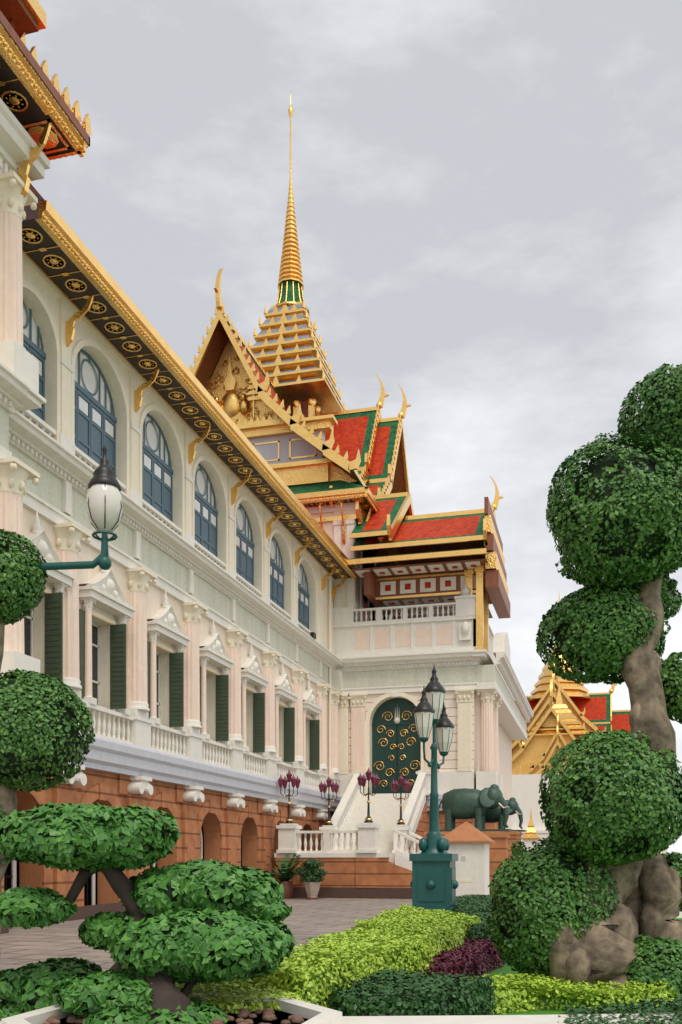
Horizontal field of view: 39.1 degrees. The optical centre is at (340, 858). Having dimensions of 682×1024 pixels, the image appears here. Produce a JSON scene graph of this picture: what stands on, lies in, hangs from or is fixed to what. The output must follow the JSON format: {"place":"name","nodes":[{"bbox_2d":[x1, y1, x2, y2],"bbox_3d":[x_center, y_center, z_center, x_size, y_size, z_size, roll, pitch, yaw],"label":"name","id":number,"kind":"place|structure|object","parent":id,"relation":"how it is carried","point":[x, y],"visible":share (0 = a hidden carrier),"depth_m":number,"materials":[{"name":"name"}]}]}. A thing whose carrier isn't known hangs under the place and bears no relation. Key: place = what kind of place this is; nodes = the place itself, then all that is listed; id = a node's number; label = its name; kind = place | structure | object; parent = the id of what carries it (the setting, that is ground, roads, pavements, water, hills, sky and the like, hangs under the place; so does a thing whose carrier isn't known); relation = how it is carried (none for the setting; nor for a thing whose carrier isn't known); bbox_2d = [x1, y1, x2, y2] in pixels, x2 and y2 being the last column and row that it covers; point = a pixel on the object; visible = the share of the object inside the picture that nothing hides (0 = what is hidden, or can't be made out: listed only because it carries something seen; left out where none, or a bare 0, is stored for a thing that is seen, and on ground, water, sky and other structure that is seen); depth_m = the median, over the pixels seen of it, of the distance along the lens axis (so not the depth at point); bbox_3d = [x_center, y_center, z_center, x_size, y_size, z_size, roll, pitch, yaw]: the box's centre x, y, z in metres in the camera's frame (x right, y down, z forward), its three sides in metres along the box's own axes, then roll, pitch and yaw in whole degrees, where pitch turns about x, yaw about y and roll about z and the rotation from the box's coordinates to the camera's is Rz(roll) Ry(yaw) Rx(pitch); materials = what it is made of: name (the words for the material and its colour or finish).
{"place":"outdoors","nodes":[
{"label":"outdoors","id":0,"kind":"place"},
{"bbox_2d":[0,898,411,1000],"bbox_3d":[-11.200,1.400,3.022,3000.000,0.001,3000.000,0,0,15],"label":"ground","id":1,"kind":"structure","parent":0,"point":[303,922],"depth_m":18.70,"materials":[{"name":"stone"}]},
{"bbox_2d":[0,0,91,933],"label":"building","id":2,"kind":"structure","parent":1,"relation":"on","point":[41,126],"depth_m":17.83,"materials":[{"name":"white paint"}]},
{"bbox_2d":[0,529,95,933],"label":"topiary tree","id":3,"kind":"object","parent":1,"relation":"on","point":[40,727],"visible":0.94,"depth_m":9.75,"materials":[{"name":"green plant"}]},
{"bbox_2d":[32,444,122,570],"bbox_3d":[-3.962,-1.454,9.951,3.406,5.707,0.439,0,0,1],"label":"arm lamp","id":4,"kind":"object","parent":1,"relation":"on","point":[104,503],"visible":0.98,"depth_m":9.88,"materials":[{"name":"white glass"}]},
{"bbox_2d":[0,801,341,1023],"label":"cloud tree","id":5,"kind":"object","parent":1,"relation":"on","point":[190,924],"visible":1,"depth_m":6.41,"materials":[{"name":"green plant"}]},
{"bbox_2d":[4,183,356,927],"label":"palace wing","id":6,"kind":"structure","parent":1,"relation":"on","point":[182,645],"depth_m":26.33,"materials":[{"name":"white paint"}]},
{"bbox_2d":[267,854,326,899],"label":"potted plants","id":7,"kind":"object","parent":1,"relation":"on","point":[311,873],"visible":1,"depth_m":32.91,"materials":[{"name":"green plant"}]},
{"bbox_2d":[0,912,681,1023],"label":"garden lawn and kerbs","id":8,"kind":"structure","parent":1,"relation":"on","point":[541,1016],"depth_m":6.61,"materials":[{"name":"white concrete"}]},
{"bbox_2d":[175,904,675,1014],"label":"lime hedges","id":9,"kind":"object","parent":8,"relation":"on","point":[405,937],"visible":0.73,"depth_m":8.76,"materials":[{"name":"green plant"}]},
{"bbox_2d":[409,665,457,913],"bbox_3d":[1.890,-1.290,19.480,1.100,5.380,1.420,0,0,15],"label":"green lamp post","id":10,"kind":"object","parent":8,"relation":"on","point":[433,883],"visible":0.98,"depth_m":19.20,"materials":[{"name":"teal metal"}]},
{"bbox_2d":[421,936,504,976],"bbox_3d":[1.767,1.229,12.664,0.820,0.400,6.469,0,0,17],"label":"purple shrub","id":11,"kind":"object","parent":8,"relation":"on","point":[473,957],"visible":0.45,"depth_m":10.94,"materials":[{"name":"purple plant"}]},
{"bbox_2d":[326,894,681,1023],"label":"dark hedges","id":12,"kind":"object","parent":8,"relation":"on","point":[401,994],"visible":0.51,"depth_m":7.45,"materials":[{"name":"green plant"}]},
{"bbox_2d":[274,770,430,898],"bbox_3d":[2.457,-1.215,38.147,7.550,5.290,9.660,0,0,15],"label":"stair","id":13,"kind":"object","parent":1,"relation":"on","point":[357,856],"visible":0.82,"depth_m":34.34,"materials":[{"name":"white stone"}]},
{"bbox_2d":[278,770,299,823],"bbox_3d":[-1.873,-2.250,34.706,0.731,1.980,0.731,0,0,15],"label":"candelabra","id":14,"kind":"object","parent":13,"relation":"on","point":[293,780],"visible":1,"depth_m":34.65,"materials":[{"name":"black metal"}]},
{"bbox_2d":[318,777,338,824],"bbox_3d":[-0.479,-2.300,37.955,0.731,1.980,0.731,0,0,15],"label":"candelabra","id":15,"kind":"object","parent":13,"relation":"on","point":[324,786],"visible":1,"depth_m":37.90,"materials":[{"name":"black metal"}]},
{"bbox_2d":[357,767,379,822],"bbox_3d":[0.975,-2.250,33.938,0.731,1.980,0.731,0,0,15],"label":"candelabra","id":16,"kind":"object","parent":13,"relation":"on","point":[375,780],"visible":1,"depth_m":33.87,"materials":[{"name":"black metal"}]},
{"bbox_2d":[390,775,410,824],"bbox_3d":[2.321,-2.300,37.200,0.731,1.980,0.731,0,0,15],"label":"candelabra","id":17,"kind":"object","parent":13,"relation":"on","point":[395,786],"visible":1,"depth_m":37.13,"materials":[{"name":"black metal"}]},
{"bbox_2d":[443,822,494,896],"bbox_3d":[3.394,0.200,26.014,1.400,2.400,1.400,0,0,15],"label":"small hut","id":18,"kind":"object","parent":1,"relation":"on","point":[469,844],"visible":0.6,"depth_m":25.45,"materials":[{"name":"white paint"}]},
{"bbox_2d":[424,831,522,894],"bbox_3d":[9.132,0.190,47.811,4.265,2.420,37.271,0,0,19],"label":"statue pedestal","id":19,"kind":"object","parent":1,"relation":"on","point":[500,851],"depth_m":29.70,"materials":[{"name":"orange stone"}]},
{"bbox_2d":[439,784,513,831],"bbox_3d":[5.045,-1.927,36.621,2.945,1.805,1.140,0,0,20],"label":"elephant","id":20,"kind":"object","parent":19,"relation":"on","point":[464,803],"visible":0.94,"depth_m":36.27},
{"bbox_2d":[485,797,526,831],"bbox_3d":[6.067,-1.709,37.286,2.170,1.330,0.840,0,0,20],"label":"elephant","id":21,"kind":"object","parent":19,"relation":"on","point":[493,815],"visible":0.56,"depth_m":36.95},
{"bbox_2d":[482,363,681,1001],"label":"topiary tree","id":22,"kind":"object","parent":1,"relation":"on","point":[591,891],"visible":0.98,"depth_m":9.38,"materials":[{"name":"green plant"}]},
{"bbox_2d":[512,593,666,854],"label":"dusit group","id":23,"kind":"object","parent":1,"relation":"on","point":[565,712],"visible":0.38,"depth_m":91.23,"materials":[{"name":"gold tile"}]},
{"bbox_2d":[25,0,681,853],"label":"sky","id":24,"kind":"structure","parent":0,"point":[487,194],"materials":[{"name":"grey"}]},
{"bbox_2d":[190,96,533,831],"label":"palace pavilion","id":25,"kind":"structure","parent":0,"point":[416,596],"depth_m":43.13,"materials":[{"name":"white paint"}]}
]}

